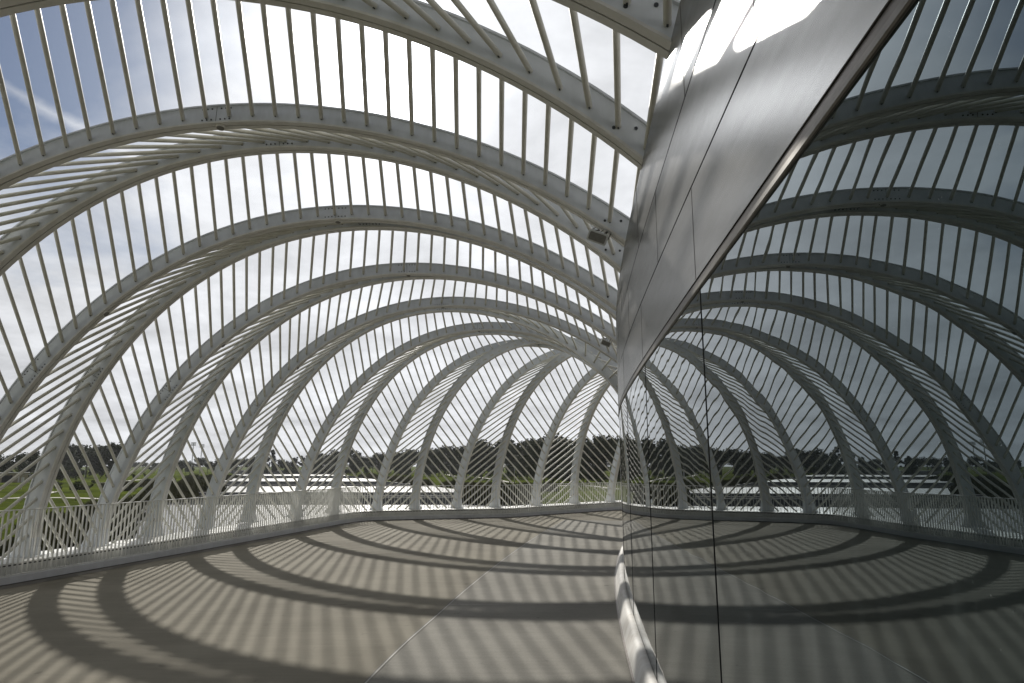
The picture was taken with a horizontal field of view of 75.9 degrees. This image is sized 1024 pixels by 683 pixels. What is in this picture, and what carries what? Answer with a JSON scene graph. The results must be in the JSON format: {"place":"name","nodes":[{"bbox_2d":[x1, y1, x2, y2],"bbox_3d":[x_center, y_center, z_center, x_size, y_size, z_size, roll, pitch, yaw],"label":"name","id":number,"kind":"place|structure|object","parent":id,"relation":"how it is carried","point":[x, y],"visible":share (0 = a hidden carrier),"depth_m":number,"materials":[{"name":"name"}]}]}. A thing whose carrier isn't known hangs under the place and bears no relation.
{"place":"outdoors","nodes":[
{"label":"outdoors","id":0,"kind":"place"},
{"bbox_2d":[0,467,620,539],"bbox_3d":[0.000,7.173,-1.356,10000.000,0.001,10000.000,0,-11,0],"label":"ground","id":1,"kind":"structure","parent":0,"point":[20,492],"depth_m":221.64,"materials":[{"name":"green plant"}]},
{"bbox_2d":[0,459,14,471],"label":"tree","id":2,"kind":"object","parent":1,"relation":"on","point":[5,467],"visible":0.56,"depth_m":307.07,"materials":[{"name":"green plant"}]},
{"bbox_2d":[0,472,29,482],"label":"tan hut","id":3,"kind":"object","parent":1,"relation":"on","point":[7,477],"visible":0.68,"depth_m":288.25,"materials":[{"name":"beige"}]},
{"bbox_2d":[15,460,33,477],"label":"tree","id":4,"kind":"object","parent":1,"relation":"on","point":[22,465],"visible":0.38,"depth_m":297.98,"materials":[{"name":"green plant"}]},
{"bbox_2d":[14,451,40,473],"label":"tree","id":5,"kind":"object","parent":1,"relation":"on","point":[33,457],"visible":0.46,"depth_m":308.85,"materials":[{"name":"green plant"}]},
{"bbox_2d":[0,540,56,556],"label":"marsh shrub","id":6,"kind":"object","parent":1,"relation":"on","point":[7,545],"visible":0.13,"depth_m":54.42,"materials":[{"name":"green plant"}]},
{"bbox_2d":[14,513,75,529],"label":"marsh shrub","id":7,"kind":"object","parent":1,"relation":"on","point":[50,516],"visible":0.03,"depth_m":71.04,"materials":[{"name":"green plant"}]},
{"bbox_2d":[43,519,75,527],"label":"marsh shrub","id":8,"kind":"object","parent":1,"relation":"on","point":[54,521],"visible":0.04,"depth_m":68.22,"materials":[{"name":"green plant"}]},
{"bbox_2d":[56,466,66,480],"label":"tree","id":9,"kind":"object","parent":1,"relation":"on","point":[60,476],"visible":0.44,"depth_m":299.07,"materials":[{"name":"green plant"}]},
{"bbox_2d":[42,524,84,537],"bbox_3d":[-44.078,18.559,63.959,6.224,1.884,5.045,0,-11,-1],"label":"marsh shrub","id":10,"kind":"object","parent":1,"relation":"on","point":[48,530],"visible":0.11,"depth_m":63.83,"materials":[{"name":"green plant"}]},
{"bbox_2d":[62,446,79,464],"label":"tree","id":11,"kind":"object","parent":1,"relation":"on","point":[66,456],"visible":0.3,"depth_m":419.42,"materials":[{"name":"green plant"}]},
{"bbox_2d":[63,459,80,477],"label":"tree","id":12,"kind":"object","parent":1,"relation":"on","point":[70,467],"visible":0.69,"depth_m":382.38,"materials":[{"name":"green plant"}]},
{"bbox_2d":[69,477,81,500],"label":"sapling","id":13,"kind":"object","parent":1,"relation":"on","point":[76,484],"visible":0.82,"depth_m":138.13,"materials":[{"name":"green plant"}]},
{"bbox_2d":[69,444,89,476],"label":"tree","id":14,"kind":"object","parent":1,"relation":"on","point":[78,448],"visible":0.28,"depth_m":429.92,"materials":[{"name":"green plant"}]},
{"bbox_2d":[72,460,87,476],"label":"tree","id":15,"kind":"object","parent":1,"relation":"on","point":[80,464],"visible":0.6,"depth_m":389.49,"materials":[{"name":"green plant"}]},
{"bbox_2d":[47,527,114,548],"bbox_3d":[-39.951,17.939,60.562,5.198,1.841,6.117,-2,-11,11],"label":"marsh shrub","id":16,"kind":"object","parent":1,"relation":"on","point":[65,540],"visible":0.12,"depth_m":59.18,"materials":[{"name":"green plant"}]},
{"bbox_2d":[76,506,94,522],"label":"marsh shrub","id":17,"kind":"object","parent":1,"relation":"on","point":[81,513],"visible":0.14,"depth_m":85.08,"materials":[{"name":"green plant"}]},
{"bbox_2d":[79,449,97,477],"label":"tree","id":18,"kind":"object","parent":1,"relation":"on","point":[91,456],"visible":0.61,"depth_m":402.00,"materials":[{"name":"green plant"}]},
{"bbox_2d":[87,457,99,475],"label":"tree","id":19,"kind":"object","parent":1,"relation":"on","point":[95,463],"visible":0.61,"depth_m":402.89,"materials":[{"name":"green plant"}]},
{"bbox_2d":[96,460,107,477],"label":"tree","id":20,"kind":"object","parent":1,"relation":"on","point":[100,470],"visible":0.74,"depth_m":389.69,"materials":[{"name":"green plant"}]},
{"bbox_2d":[71,513,137,539],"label":"marsh shrub","id":21,"kind":"object","parent":1,"relation":"on","point":[84,523],"visible":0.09,"depth_m":66.24,"materials":[{"name":"green plant"}]},
{"bbox_2d":[81,496,131,510],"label":"marsh shrub","id":22,"kind":"object","parent":1,"relation":"on","point":[90,503],"visible":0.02,"depth_m":89.80,"materials":[{"name":"green plant"}]},
{"bbox_2d":[94,442,120,477],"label":"tree","id":23,"kind":"object","parent":1,"relation":"on","point":[105,454],"visible":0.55,"depth_m":396.09,"materials":[{"name":"green plant"}]},
{"bbox_2d":[113,507,145,520],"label":"marsh shrub","id":24,"kind":"object","parent":1,"relation":"on","point":[131,514],"visible":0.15,"depth_m":87.42,"materials":[{"name":"green plant"}]},
{"bbox_2d":[119,494,149,509],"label":"marsh shrub","id":25,"kind":"object","parent":1,"relation":"on","point":[129,498],"visible":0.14,"depth_m":110.00,"materials":[{"name":"green plant"}]},
{"bbox_2d":[142,477,182,492],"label":"marsh shrub","id":26,"kind":"object","parent":1,"relation":"on","point":[149,487],"visible":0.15,"depth_m":166.87,"materials":[{"name":"green plant"}]},
{"bbox_2d":[168,493,191,501],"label":"marsh shrub","id":27,"kind":"object","parent":1,"relation":"on","point":[179,496],"visible":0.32,"depth_m":130.98,"materials":[{"name":"green plant"}]},
{"bbox_2d":[178,460,185,470],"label":"tree","id":28,"kind":"object","parent":1,"relation":"on","point":[181,464],"visible":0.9,"depth_m":595.36,"materials":[{"name":"green plant"}]},
{"bbox_2d":[184,474,201,479],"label":"marsh shrub","id":29,"kind":"object","parent":1,"relation":"on","point":[197,476],"visible":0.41,"depth_m":314.50,"materials":[{"name":"green plant"}]},
{"bbox_2d":[193,457,206,466],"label":"tree","id":30,"kind":"object","parent":1,"relation":"on","point":[202,461],"visible":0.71,"depth_m":622.82,"materials":[{"name":"green plant"}]},
{"bbox_2d":[202,483,226,491],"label":"marsh shrub","id":31,"kind":"object","parent":1,"relation":"on","point":[205,487],"visible":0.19,"depth_m":178.58,"materials":[{"name":"green plant"}]},
{"bbox_2d":[233,458,250,473],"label":"tree","id":32,"kind":"object","parent":1,"relation":"on","point":[236,461],"visible":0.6,"depth_m":579.73,"materials":[{"name":"green plant"}]},
{"bbox_2d":[268,449,276,463],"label":"tree","id":33,"kind":"object","parent":1,"relation":"on","point":[273,453],"visible":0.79,"depth_m":589.60,"materials":[{"name":"green plant"}]},
{"bbox_2d":[275,459,287,468],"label":"tree","id":34,"kind":"object","parent":1,"relation":"on","point":[280,463],"visible":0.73,"depth_m":560.63,"materials":[{"name":"green plant"}]},
{"bbox_2d":[230,470,333,473],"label":"weir","id":35,"kind":"object","parent":1,"relation":"on","point":[242,471],"visible":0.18,"depth_m":683.72,"materials":[{"name":"concrete"}]},
{"bbox_2d":[290,460,298,473],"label":"tree","id":36,"kind":"object","parent":1,"relation":"on","point":[294,469],"visible":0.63,"depth_m":577.30,"materials":[{"name":"green plant"}]},
{"bbox_2d":[242,476,362,477],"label":"weir","id":37,"kind":"object","parent":1,"relation":"on","point":[298,477],"visible":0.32,"depth_m":398.66,"materials":[{"name":"concrete"}]},
{"bbox_2d":[0,510,621,682],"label":"deck","id":38,"kind":"structure","parent":1,"relation":"on","point":[361,602],"depth_m":8.05,"materials":[{"name":"concrete"}]},
{"bbox_2d":[0,510,617,589],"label":"gutter","id":39,"kind":"object","parent":38,"relation":"on","point":[102,569],"visible":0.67,"depth_m":12.73,"materials":[{"name":"concrete"}]},
{"bbox_2d":[0,500,621,585],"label":"parapet","id":40,"kind":"structure","parent":38,"relation":"on","point":[385,514],"depth_m":14.15,"materials":[{"name":"grey paint"}]},
{"bbox_2d":[0,222,615,559],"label":"pergola arch","id":41,"kind":"structure","parent":40,"relation":"on","point":[129,331],"depth_m":10.69,"materials":[{"name":"white paint"}]},
{"bbox_2d":[0,153,618,441],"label":"pergola arch","id":42,"kind":"structure","parent":40,"relation":"on","point":[56,349],"depth_m":10.22,"materials":[{"name":"white paint"}]},
{"bbox_2d":[0,482,621,577],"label":"railing","id":43,"kind":"object","parent":40,"relation":"on","point":[266,513],"visible":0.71,"depth_m":13.82,"materials":[{"name":"white metal"}]},
{"bbox_2d":[0,128,623,275],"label":"pergola arch","id":44,"kind":"structure","parent":40,"relation":"on","point":[25,234],"depth_m":8.26,"materials":[{"name":"white paint"}]},
{"bbox_2d":[0,0,639,246],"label":"pergola arch","id":45,"kind":"structure","parent":40,"relation":"on","point":[588,206],"depth_m":7.27,"materials":[{"name":"white paint"}]},
{"bbox_2d":[586,227,610,245],"bbox_3d":[0.936,-1.129,7.071,0.278,0.226,0.169,0,-11,0],"label":"floodlight","id":46,"kind":"object","parent":45,"relation":"attached to","point":[597,237],"visible":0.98,"depth_m":7.01,"materials":[{"name":"black metal"}]},
{"bbox_2d":[42,230,616,552],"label":"pergola arch","id":47,"kind":"structure","parent":40,"relation":"on","point":[171,388],"depth_m":12.57,"materials":[{"name":"white paint"}]},
{"bbox_2d":[600,337,612,347],"bbox_3d":[1.983,0.020,13.785,0.272,0.229,0.172,0,-11,0],"label":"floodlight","id":48,"kind":"object","parent":47,"relation":"attached to","point":[605,342],"visible":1,"depth_m":13.72,"materials":[{"name":"black metal"}]},
{"bbox_2d":[0,0,663,169],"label":"pergola arch","id":49,"kind":"structure","parent":40,"relation":"on","point":[614,123],"depth_m":5.24,"materials":[{"name":"white paint"}]},
{"bbox_2d":[110,276,616,542],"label":"pergola arch","id":50,"kind":"structure","parent":40,"relation":"on","point":[236,354],"depth_m":13.58,"materials":[{"name":"white paint"}]},
{"bbox_2d":[163,280,616,533],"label":"pergola arch","id":51,"kind":"structure","parent":40,"relation":"on","point":[285,372],"depth_m":15.79,"materials":[{"name":"white paint"}]},
{"bbox_2d":[215,307,617,525],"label":"pergola arch","id":52,"kind":"structure","parent":40,"relation":"on","point":[307,374],"depth_m":16.91,"materials":[{"name":"white paint"}]},
{"bbox_2d":[256,312,616,520],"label":"pergola arch","id":53,"kind":"structure","parent":40,"relation":"on","point":[356,386],"depth_m":18.97,"materials":[{"name":"white paint"}]},
{"bbox_2d":[304,331,598,514],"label":"pergola arch","id":54,"kind":"structure","parent":40,"relation":"on","point":[389,375],"depth_m":20.11,"materials":[{"name":"white paint"}]},
{"bbox_2d":[341,335,616,511],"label":"pergola arch","id":55,"kind":"structure","parent":40,"relation":"on","point":[426,390],"depth_m":21.55,"materials":[{"name":"white paint"}]},
{"bbox_2d":[383,338,591,509],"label":"pergola arch","id":56,"kind":"structure","parent":40,"relation":"on","point":[479,362],"depth_m":21.83,"materials":[{"name":"white paint"}]},
{"bbox_2d":[420,344,562,508],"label":"pergola arch","id":57,"kind":"structure","parent":40,"relation":"on","point":[487,411],"depth_m":22.55,"materials":[{"name":"white paint"}]},
{"bbox_2d":[462,338,616,507],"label":"pergola arch","id":58,"kind":"structure","parent":40,"relation":"on","point":[555,361],"depth_m":22.70,"materials":[{"name":"white paint"}]},
{"bbox_2d":[500,357,597,506],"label":"pergola arch","id":59,"kind":"structure","parent":40,"relation":"on","point":[582,382],"depth_m":23.91,"materials":[{"name":"white paint"}]},
{"bbox_2d":[541,375,609,503],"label":"pergola arch","id":60,"kind":"structure","parent":40,"relation":"on","point":[601,389],"depth_m":24.66,"materials":[{"name":"white paint"}]},
{"bbox_2d":[579,390,619,502],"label":"pergola arch","id":61,"kind":"structure","parent":40,"relation":"on","point":[615,464],"depth_m":25.68,"materials":[{"name":"white paint"}]},
{"bbox_2d":[552,0,679,59],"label":"pergola arch","id":62,"kind":"structure","parent":40,"relation":"on","point":[649,24],"depth_m":3.76,"materials":[{"name":"white paint"}]},
{"bbox_2d":[614,0,1023,682],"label":"building","id":63,"kind":"structure","parent":38,"relation":"on","point":[820,344],"depth_m":1.53,"materials":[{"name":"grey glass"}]},
{"bbox_2d":[312,459,324,474],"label":"tree","id":64,"kind":"object","parent":1,"relation":"on","point":[318,469],"visible":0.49,"depth_m":524.10,"materials":[{"name":"green plant"}]},
{"bbox_2d":[167,492,482,504],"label":"weir","id":65,"kind":"object","parent":1,"relation":"on","point":[434,499],"visible":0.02,"depth_m":144.91,"materials":[{"name":"concrete"}]},
{"bbox_2d":[224,481,429,485],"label":"weir","id":66,"kind":"object","parent":1,"relation":"on","point":[310,483],"visible":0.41,"depth_m":265.72,"materials":[{"name":"concrete"}]},
{"bbox_2d":[326,449,351,462],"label":"tree","id":67,"kind":"object","parent":1,"relation":"on","point":[333,456],"visible":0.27,"depth_m":546.40,"materials":[{"name":"green plant"}]},
{"bbox_2d":[348,459,359,473],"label":"tree","id":68,"kind":"object","parent":1,"relation":"on","point":[354,468],"visible":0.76,"depth_m":517.58,"materials":[{"name":"green plant"}]},
{"bbox_2d":[363,461,370,474],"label":"tree","id":69,"kind":"object","parent":1,"relation":"on","point":[366,471],"visible":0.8,"depth_m":513.63,"materials":[{"name":"green plant"}]},
{"bbox_2d":[359,456,376,473],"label":"tree","id":70,"kind":"object","parent":1,"relation":"on","point":[364,458],"visible":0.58,"depth_m":548.52,"materials":[{"name":"green plant"}]},
{"bbox_2d":[372,452,384,473],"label":"tree","id":71,"kind":"object","parent":1,"relation":"on","point":[381,457],"visible":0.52,"depth_m":551.50,"materials":[{"name":"green plant"}]},
{"bbox_2d":[392,459,402,474],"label":"tree","id":72,"kind":"object","parent":1,"relation":"on","point":[398,467],"visible":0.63,"depth_m":439.80,"materials":[{"name":"green plant"}]},
{"bbox_2d":[391,451,407,474],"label":"tree","id":73,"kind":"object","parent":1,"relation":"on","point":[395,457],"visible":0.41,"depth_m":448.21,"materials":[{"name":"green plant"}]},
{"bbox_2d":[400,461,411,475],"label":"tree","id":74,"kind":"object","parent":1,"relation":"on","point":[408,472],"visible":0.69,"depth_m":425.45,"materials":[{"name":"green plant"}]},
{"bbox_2d":[401,449,416,475],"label":"tree","id":75,"kind":"object","parent":1,"relation":"on","point":[410,457],"visible":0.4,"depth_m":453.45,"materials":[{"name":"green plant"}]},
{"bbox_2d":[410,449,431,465],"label":"tree","id":76,"kind":"object","parent":1,"relation":"on","point":[416,458],"visible":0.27,"depth_m":446.99,"materials":[{"name":"green plant"}]},
{"bbox_2d":[424,463,432,475],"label":"tree","id":77,"kind":"object","parent":1,"relation":"on","point":[428,472],"visible":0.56,"depth_m":448.96,"materials":[{"name":"green plant"}]},
{"bbox_2d":[427,445,450,476],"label":"tree","id":78,"kind":"object","parent":1,"relation":"on","point":[438,453],"visible":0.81,"depth_m":439.45,"materials":[{"name":"green plant"}]},
{"bbox_2d":[437,445,458,475],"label":"tree","id":79,"kind":"object","parent":1,"relation":"on","point":[442,467],"visible":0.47,"depth_m":451.82,"materials":[{"name":"green plant"}]},
{"bbox_2d":[448,458,458,475],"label":"tree","id":80,"kind":"object","parent":1,"relation":"on","point":[452,471],"visible":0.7,"depth_m":446.87,"materials":[{"name":"green plant"}]},
{"bbox_2d":[457,454,475,477],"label":"tree","id":81,"kind":"object","parent":1,"relation":"on","point":[471,471],"visible":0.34,"depth_m":359.64,"materials":[{"name":"green plant"}]},
{"bbox_2d":[471,439,490,478],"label":"tree","id":82,"kind":"object","parent":1,"relation":"on","point":[481,463],"visible":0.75,"depth_m":357.17,"materials":[{"name":"green plant"}]},
{"bbox_2d":[462,481,502,503],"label":"marsh shrub","id":83,"kind":"object","parent":1,"relation":"on","point":[465,491],"visible":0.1,"depth_m":127.71,"materials":[{"name":"green plant"}]},
{"bbox_2d":[467,481,513,504],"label":"marsh shrub","id":84,"kind":"object","parent":1,"relation":"on","point":[471,499],"visible":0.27,"depth_m":124.73,"materials":[{"name":"green plant"}]},
{"bbox_2d":[485,454,495,477],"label":"tree","id":85,"kind":"object","parent":1,"relation":"on","point":[491,461],"visible":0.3,"depth_m":355.46,"materials":[{"name":"green plant"}]},
{"bbox_2d":[487,440,500,459],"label":"tree","id":86,"kind":"object","parent":1,"relation":"on","point":[493,448],"visible":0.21,"depth_m":388.70,"materials":[{"name":"green plant"}]},
{"bbox_2d":[485,490,528,504],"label":"marsh shrub","id":87,"kind":"object","parent":1,"relation":"on","point":[503,502],"visible":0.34,"depth_m":122.99,"materials":[{"name":"green plant"}]},
{"bbox_2d":[494,439,525,478],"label":"tree","id":88,"kind":"object","parent":1,"relation":"on","point":[511,448],"visible":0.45,"depth_m":362.88,"materials":[{"name":"green plant"}]},
{"bbox_2d":[502,459,517,479],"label":"tree","id":89,"kind":"object","parent":1,"relation":"on","point":[511,469],"visible":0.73,"depth_m":344.91,"materials":[{"name":"green plant"}]},
{"bbox_2d":[500,481,530,504],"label":"marsh shrub","id":90,"kind":"object","parent":1,"relation":"on","point":[512,489],"visible":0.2,"depth_m":125.75,"materials":[{"name":"green plant"}]},
{"bbox_2d":[514,453,528,478],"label":"tree","id":91,"kind":"object","parent":1,"relation":"on","point":[522,461],"visible":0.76,"depth_m":344.29,"materials":[{"name":"green plant"}]},
{"bbox_2d":[516,440,537,478],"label":"tree","id":92,"kind":"object","parent":1,"relation":"on","point":[524,444],"visible":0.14,"depth_m":368.47,"materials":[{"name":"green plant"}]},
{"bbox_2d":[522,441,544,482],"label":"tree","id":93,"kind":"object","parent":1,"relation":"on","point":[536,449],"visible":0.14,"depth_m":283.31,"materials":[{"name":"green plant"}]},
{"bbox_2d":[524,452,543,482],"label":"tree","id":94,"kind":"object","parent":1,"relation":"on","point":[529,459],"visible":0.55,"depth_m":276.82,"materials":[{"name":"green plant"}]},
{"bbox_2d":[528,432,569,482],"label":"tree","id":95,"kind":"object","parent":1,"relation":"on","point":[555,448],"visible":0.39,"depth_m":277.20,"materials":[{"name":"green plant"}]},
{"bbox_2d":[544,455,559,481],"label":"tree","id":96,"kind":"object","parent":1,"relation":"on","point":[549,458],"visible":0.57,"depth_m":274.39,"materials":[{"name":"green plant"}]},
{"bbox_2d":[557,436,586,464],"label":"tree","id":97,"kind":"object","parent":1,"relation":"on","point":[571,446],"visible":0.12,"depth_m":293.05,"materials":[{"name":"green plant"}]},
{"bbox_2d":[558,448,587,481],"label":"tree","id":98,"kind":"object","parent":1,"relation":"on","point":[567,468],"visible":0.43,"depth_m":258.01,"materials":[{"name":"green plant"}]},
{"bbox_2d":[582,442,605,482],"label":"tree","id":99,"kind":"object","parent":1,"relation":"on","point":[588,468],"visible":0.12,"depth_m":277.81,"materials":[{"name":"green plant"}]},
{"bbox_2d":[589,457,609,482],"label":"tree","id":100,"kind":"object","parent":1,"relation":"on","point":[603,468],"visible":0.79,"depth_m":270.99,"materials":[{"name":"green plant"}]},
{"bbox_2d":[582,434,618,481],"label":"tree","id":101,"kind":"object","parent":1,"relation":"on","point":[600,447],"visible":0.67,"depth_m":271.25,"materials":[{"name":"green plant"}]},
{"bbox_2d":[113,474,541,540],"bbox_3d":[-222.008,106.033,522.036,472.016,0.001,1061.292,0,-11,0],"label":"water","id":102,"kind":"structure","parent":0,"point":[388,489],"depth_m":185.99,"materials":[{"name":"grey liquid"}]},
{"bbox_2d":[0,0,665,466],"label":"sky","id":103,"kind":"structure","parent":0,"point":[637,61],"materials":[{"name":"white"}]},
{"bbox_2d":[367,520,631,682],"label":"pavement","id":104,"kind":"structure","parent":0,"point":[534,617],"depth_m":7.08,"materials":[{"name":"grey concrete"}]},
{"bbox_2d":[364,519,566,682],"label":"deck joint","id":105,"kind":"object","parent":104,"relation":"on","point":[441,611],"visible":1,"depth_m":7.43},
{"bbox_2d":[449,603,613,604],"bbox_3d":[0.269,3.261,8.151,2.100,0.001,0.021,0,-11,-2],"label":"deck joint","id":106,"kind":"object","parent":104,"relation":"on","point":[481,604],"visible":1,"depth_m":8.12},
{"bbox_2d":[541,480,558,490],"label":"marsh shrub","id":107,"kind":"object","parent":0,"point":[548,484],"visible":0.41,"depth_m":188.64,"materials":[{"name":"green plant"}]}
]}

